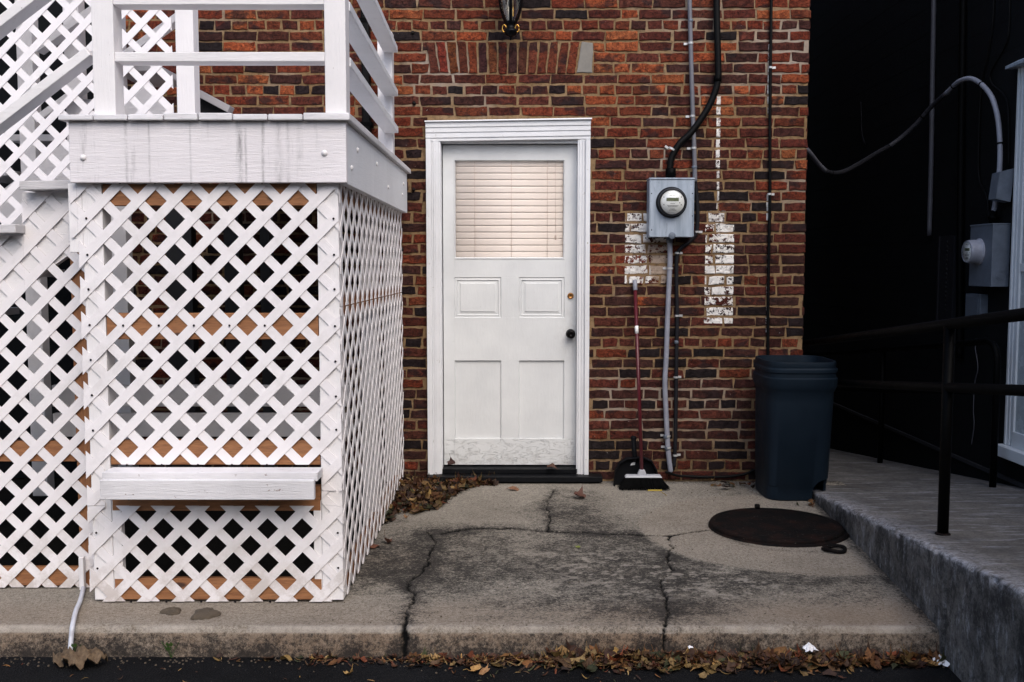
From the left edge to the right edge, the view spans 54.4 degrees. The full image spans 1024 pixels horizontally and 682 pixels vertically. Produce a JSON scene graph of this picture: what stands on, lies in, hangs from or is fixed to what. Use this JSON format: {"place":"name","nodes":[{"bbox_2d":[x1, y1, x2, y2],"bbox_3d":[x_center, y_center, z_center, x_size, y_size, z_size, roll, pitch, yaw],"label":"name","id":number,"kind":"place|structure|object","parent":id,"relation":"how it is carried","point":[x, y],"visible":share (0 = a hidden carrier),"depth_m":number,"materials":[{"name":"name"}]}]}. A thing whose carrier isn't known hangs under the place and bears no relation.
{"place":"outdoors","nodes":[
{"label":"outdoors","id":0,"kind":"place"},
{"bbox_2d":[0,479,383,575],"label":"soil","id":1,"kind":"structure","parent":0,"point":[267,528],"depth_m":5.22,"materials":[{"name":"black soil"}]},
{"bbox_2d":[0,481,939,657],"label":"pavement","id":2,"kind":"structure","parent":0,"point":[529,523],"depth_m":4.25,"materials":[{"name":"concrete"}]},
{"bbox_2d":[68,586,85,649],"bbox_3d":[-1.789,1.151,4.104,0.025,0.131,0.543,-1,5,-18],"label":"drain tube","id":3,"kind":"object","parent":2,"relation":"on","point":[74,616],"visible":0.82,"depth_m":3.97,"materials":[{"name":"white plastic"}]},
{"bbox_2d":[159,607,180,614],"bbox_3d":[-1.400,1.103,4.080,0.086,0.024,0.066,0,4,0],"label":"mortar lump","id":4,"kind":"object","parent":2,"relation":"on","point":[172,611],"visible":1,"depth_m":4.07,"materials":[{"name":"grey concrete"}]},
{"bbox_2d":[190,607,220,619],"bbox_3d":[-1.242,1.105,4.053,0.116,0.024,0.119,0,4,0],"label":"mortar lump","id":5,"kind":"object","parent":2,"relation":"on","point":[204,613],"visible":1,"depth_m":4.03,"materials":[{"name":"grey concrete"}]},
{"bbox_2d":[0,0,410,602],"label":"wooden porch","id":6,"kind":"object","parent":2,"relation":"on","point":[101,168],"visible":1,"depth_m":4.17,"materials":[{"name":"white wood"}]},
{"bbox_2d":[0,490,944,679],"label":"grit","id":7,"kind":"object","parent":2,"relation":"on","point":[28,663],"visible":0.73,"depth_m":3.87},
{"bbox_2d":[507,486,518,490],"bbox_3d":[0.004,0.936,6.296,0.098,0.029,0.051,0,4,0],"label":"fallen leaf","id":8,"kind":"object","parent":2,"relation":"on","point":[514,488],"visible":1,"depth_m":6.30,"materials":[{"name":"brown plant"}]},
{"bbox_2d":[574,486,585,497],"bbox_3d":[0.417,0.918,6.080,0.078,0.068,0.131,0,4,0],"label":"fallen leaf","id":9,"kind":"object","parent":2,"relation":"on","point":[580,493],"visible":1,"depth_m":6.09,"materials":[{"name":"brown plant"}]},
{"bbox_2d":[383,468,815,522],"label":"leaf litter","id":10,"kind":"object","parent":2,"relation":"on","point":[424,496],"visible":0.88,"depth_m":6.11,"materials":[{"name":"brown plant"}]},
{"bbox_2d":[613,436,657,485],"bbox_3d":[0.805,0.794,6.440,0.307,0.361,0.086,0,4,0],"label":"dustpan","id":11,"kind":"object","parent":2,"relation":"on","point":[627,465],"visible":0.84,"depth_m":6.44,"materials":[{"name":"black plastic"}]},
{"bbox_2d":[617,280,669,490],"bbox_3d":[0.838,0.273,6.370,0.330,1.325,0.299,0,4,0],"label":"broom","id":12,"kind":"object","parent":2,"relation":"on","point":[641,479],"visible":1,"depth_m":6.33,"materials":[{"name":"red paint"}]},
{"bbox_2d":[665,468,754,477],"bbox_3d":[1.343,0.858,6.541,0.685,0.095,0.038,0,4,-3],"label":"ground cable","id":13,"kind":"object","parent":2,"relation":"on","point":[699,476],"visible":0.81,"depth_m":6.54,"materials":[{"name":"black rubber"}]},
{"bbox_2d":[708,504,848,547],"bbox_3d":[1.438,0.993,5.386,0.740,0.062,0.740,0,4,0],"label":"manhole cover","id":14,"kind":"object","parent":2,"relation":"on","point":[773,527],"visible":1,"depth_m":5.29,"materials":[{"name":"metal"}]},
{"bbox_2d":[753,355,837,500],"bbox_3d":[1.750,0.530,6.177,0.461,0.845,0.524,0,4,0],"label":"trash bin","id":15,"kind":"object","parent":2,"relation":"on","point":[794,396],"visible":0.98,"depth_m":5.97,"materials":[{"name":"blue plastic"}]},
{"bbox_2d":[821,544,846,553],"bbox_3d":[1.606,1.035,4.957,0.126,0.028,0.120,0,4,0],"label":"iron ring","id":16,"kind":"object","parent":2,"relation":"on","point":[828,548],"visible":1,"depth_m":4.94,"materials":[{"name":"black metal"}]},
{"bbox_2d":[0,656,961,681],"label":"road","id":17,"kind":"structure","parent":0,"point":[210,669],"depth_m":3.75,"materials":[{"name":"black asphalt"}]},
{"bbox_2d":[53,645,107,669],"bbox_3d":[-1.649,1.200,3.804,0.210,0.082,0.113,0,4,0],"label":"withered leaf","id":18,"kind":"object","parent":17,"relation":"on","point":[81,655],"visible":1,"depth_m":3.79,"materials":[{"name":"beige plant"}]},
{"bbox_2d":[161,641,178,657],"bbox_3d":[-1.333,1.202,3.880,0.072,0.078,0.036,0,4,0],"label":"weed","id":19,"kind":"object","parent":17,"relation":"on","point":[170,644],"visible":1,"depth_m":3.88,"materials":[{"name":"green plant"}]},
{"bbox_2d":[343,665,352,673],"bbox_3d":[-0.615,1.226,3.730,0.044,0.042,0.026,2,5,29],"label":"fallen leaf","id":20,"kind":"object","parent":17,"relation":"on","point":[347,672],"visible":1,"depth_m":3.73,"materials":[{"name":"brown plant"}]},
{"bbox_2d":[3,634,949,681],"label":"gutter leaf litter","id":21,"kind":"object","parent":17,"relation":"on","point":[593,658],"visible":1,"depth_m":3.83,"materials":[{"name":"brown plant"}]},
{"bbox_2d":[803,642,818,651],"bbox_3d":[1.155,1.185,3.854,0.058,0.022,0.057,0,4,0],"label":"paper scrap","id":22,"kind":"object","parent":21,"relation":"on","point":[808,646],"visible":1,"depth_m":3.85,"materials":[{"name":"white paper"}]},
{"bbox_2d":[933,654,949,666],"bbox_3d":[1.657,1.225,3.824,0.077,0.028,0.077,0,4,0],"label":"paper scrap","id":23,"kind":"object","parent":21,"relation":"on","point":[946,663],"visible":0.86,"depth_m":3.80,"materials":[{"name":"white paper"}]},
{"bbox_2d":[479,665,489,674],"bbox_3d":[-0.102,1.235,3.748,0.036,0.025,0.059,4,6,43],"label":"fallen leaf","id":24,"kind":"object","parent":17,"relation":"on","point":[484,670],"visible":1,"depth_m":3.75,"materials":[{"name":"beige plant"}]},
{"bbox_2d":[812,449,1023,681],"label":"walkway ramp","id":25,"kind":"structure","parent":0,"point":[961,586],"depth_m":4.28,"materials":[{"name":"grey concrete"}]},
{"bbox_2d":[803,337,1000,487],"bbox_3d":[3.058,0.340,9.555,0.044,1.205,6.587,0,4,0],"label":"wall handrail","id":26,"kind":"object","parent":25,"relation":"on","point":[992,344],"depth_m":7.34,"materials":[{"name":"black metal"}]},
{"bbox_2d":[802,308,1023,535],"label":"ramp handrail","id":27,"kind":"object","parent":25,"relation":"on","point":[947,387],"visible":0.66,"depth_m":4.28,"materials":[{"name":"metal"}]},
{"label":"ground","id":28,"kind":"structure","parent":0,"visible":0},
{"bbox_2d":[0,0,810,482],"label":"brick building","id":29,"kind":"structure","parent":28,"relation":"on","point":[534,154],"depth_m":6.47,"materials":[{"name":"brick"}]},
{"bbox_2d":[0,0,93,477],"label":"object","id":30,"kind":"structure","parent":29,"relation":"in","point":[65,329],"depth_m":6.48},
{"bbox_2d":[359,10,373,132],"bbox_3d":[-0.929,-2.278,6.304,0.079,2.775,0.071,0,4,0],"label":"downspout","id":31,"kind":"object","parent":29,"relation":"attached to","point":[367,123],"visible":0.3,"depth_m":6.32,"materials":[{"name":"black metal"}]},
{"bbox_2d":[447,453,454,464],"bbox_3d":[-0.399,0.776,6.536,0.054,0.068,0.073,0,4,0],"label":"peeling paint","id":32,"kind":"object","parent":29,"relation":"on","point":[451,461],"visible":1,"depth_m":6.55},
{"bbox_2d":[443,145,576,464],"bbox_3d":[-0.013,-0.224,6.544,0.876,2.107,0.106,0,4,0],"label":"door","id":33,"kind":"structure","parent":29,"relation":"in","point":[510,211],"depth_m":6.56,"materials":[{"name":"paint"}]},
{"bbox_2d":[498,0,522,39],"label":"wall lantern","id":34,"kind":"object","parent":29,"relation":"attached to","point":[510,29],"depth_m":6.18,"materials":[{"name":"black metal"}]},
{"bbox_2d":[547,463,556,468],"bbox_3d":[0.264,0.821,6.513,0.079,0.042,0.040,1,4,14],"label":"fallen leaf","id":35,"kind":"object","parent":29,"relation":"on","point":[552,465],"visible":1,"depth_m":6.53,"materials":[{"name":"brown plant"}]},
{"bbox_2d":[660,237,672,471],"bbox_3d":[1.018,0.095,6.489,0.082,1.538,0.052,0,4,0],"label":"drop conduit","id":36,"kind":"object","parent":29,"relation":"attached to","point":[667,435],"visible":0.98,"depth_m":6.47,"materials":[{"name":"metal"}]},
{"bbox_2d":[646,178,694,238],"bbox_3d":[1.011,-0.841,6.343,0.288,0.386,0.199,0,4,0],"label":"electric meter","id":37,"kind":"object","parent":29,"relation":"attached to","point":[670,208],"visible":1,"depth_m":6.30,"materials":[{"name":"metal"}]},
{"bbox_2d":[672,182,701,466],"bbox_3d":[1.143,-0.099,6.482,0.180,1.859,0.036,0,4,0],"label":"looping cable","id":38,"kind":"object","parent":29,"relation":"attached to","point":[677,314],"visible":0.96,"depth_m":6.47,"materials":[{"name":"rubber"}]},
{"bbox_2d":[684,0,696,181],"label":"wall conduit","id":39,"kind":"object","parent":29,"relation":"attached to","point":[691,78],"depth_m":6.35,"materials":[{"name":"grey plastic"}]},
{"bbox_2d":[665,0,721,177],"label":"service conduit","id":40,"kind":"object","parent":29,"relation":"attached to","point":[680,142],"visible":0.99,"depth_m":6.34,"materials":[{"name":"black plastic"}]},
{"bbox_2d":[766,0,775,354],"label":"black riser cable","id":41,"kind":"object","parent":29,"relation":"attached to","point":[769,193],"visible":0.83,"depth_m":6.41,"materials":[{"name":"rubber"}]},
{"bbox_2d":[802,0,1023,488],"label":"black building","id":42,"kind":"structure","parent":28,"relation":"on","point":[871,252],"depth_m":8.15,"materials":[{"name":"paint"}]},
{"bbox_2d":[860,102,865,143],"bbox_3d":[3.204,-1.989,9.089,0.008,0.405,0.155,0,4,0],"label":"alley cable","id":43,"kind":"object","parent":42,"relation":"attached to","point":[861,123],"visible":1,"depth_m":9.12,"materials":[{"name":"black rubber"}]},
{"bbox_2d":[927,0,935,235],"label":"grey pipe","id":44,"kind":"object","parent":42,"relation":"attached to","point":[931,118],"visible":0.98,"depth_m":7.55,"materials":[{"name":"grey metal"}]},
{"bbox_2d":[935,235,955,320],"bbox_3d":[3.188,-0.456,7.287,0.059,0.627,0.260,0,4,0],"label":"perforated channel","id":45,"kind":"object","parent":42,"relation":"attached to","point":[946,288],"visible":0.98,"depth_m":7.26,"materials":[{"name":"black metal"}]},
{"bbox_2d":[955,0,966,357],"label":"black pipe","id":46,"kind":"object","parent":42,"relation":"attached to","point":[961,163],"visible":0.93,"depth_m":7.04,"materials":[{"name":"black metal"}]},
{"bbox_2d":[971,346,977,444],"bbox_3d":[3.198,0.354,6.875,0.006,0.739,0.060,0,4,0],"label":"dangling wire","id":47,"kind":"object","parent":42,"relation":"hanging from","point":[973,395],"visible":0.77,"depth_m":6.89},
{"bbox_2d":[965,294,987,315],"bbox_3d":[3.187,-0.235,6.840,0.059,0.175,0.220,0,4,0],"label":"junction box","id":48,"kind":"object","parent":42,"relation":"attached to","point":[975,304],"visible":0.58,"depth_m":6.77,"materials":[{"name":"metal"}]},
{"bbox_2d":[977,0,994,215],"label":"thin wire","id":49,"kind":"object","parent":42,"relation":"attached to","point":[979,111],"visible":0.91,"depth_m":6.77,"materials":[{"name":"black rubber"}]},
{"bbox_2d":[962,210,1010,286],"bbox_3d":[3.111,-0.612,6.590,0.210,0.500,0.324,0,4,0],"label":"alley electric meter","id":50,"kind":"object","parent":42,"relation":"attached to","point":[985,251],"visible":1,"depth_m":6.50,"materials":[{"name":"metal"}]},
{"bbox_2d":[806,76,1002,210],"bbox_3d":[2.536,-1.346,7.007,1.292,0.970,1.162,0,4,0],"label":"swagged cable","id":51,"kind":"object","parent":50,"relation":"attached to","point":[942,96],"visible":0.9,"depth_m":6.78,"materials":[{"name":"grey plastic"}]},
{"bbox_2d":[989,0,1010,166],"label":"thin wire","id":52,"kind":"object","parent":42,"relation":"attached to","point":[999,90],"visible":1,"depth_m":6.43,"materials":[{"name":"black rubber"}]},
{"bbox_2d":[988,169,1013,202],"bbox_3d":[3.148,-0.998,6.406,0.112,0.212,0.104,0,4,0],"label":"junction cover","id":53,"kind":"object","parent":42,"relation":"attached to","point":[1001,186],"visible":1,"depth_m":6.36,"materials":[{"name":"metal"}]},
{"bbox_2d":[998,58,1023,465],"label":"window","id":54,"kind":"structure","parent":42,"relation":"in","point":[1012,449],"depth_m":6.29,"materials":[{"name":"paint"}]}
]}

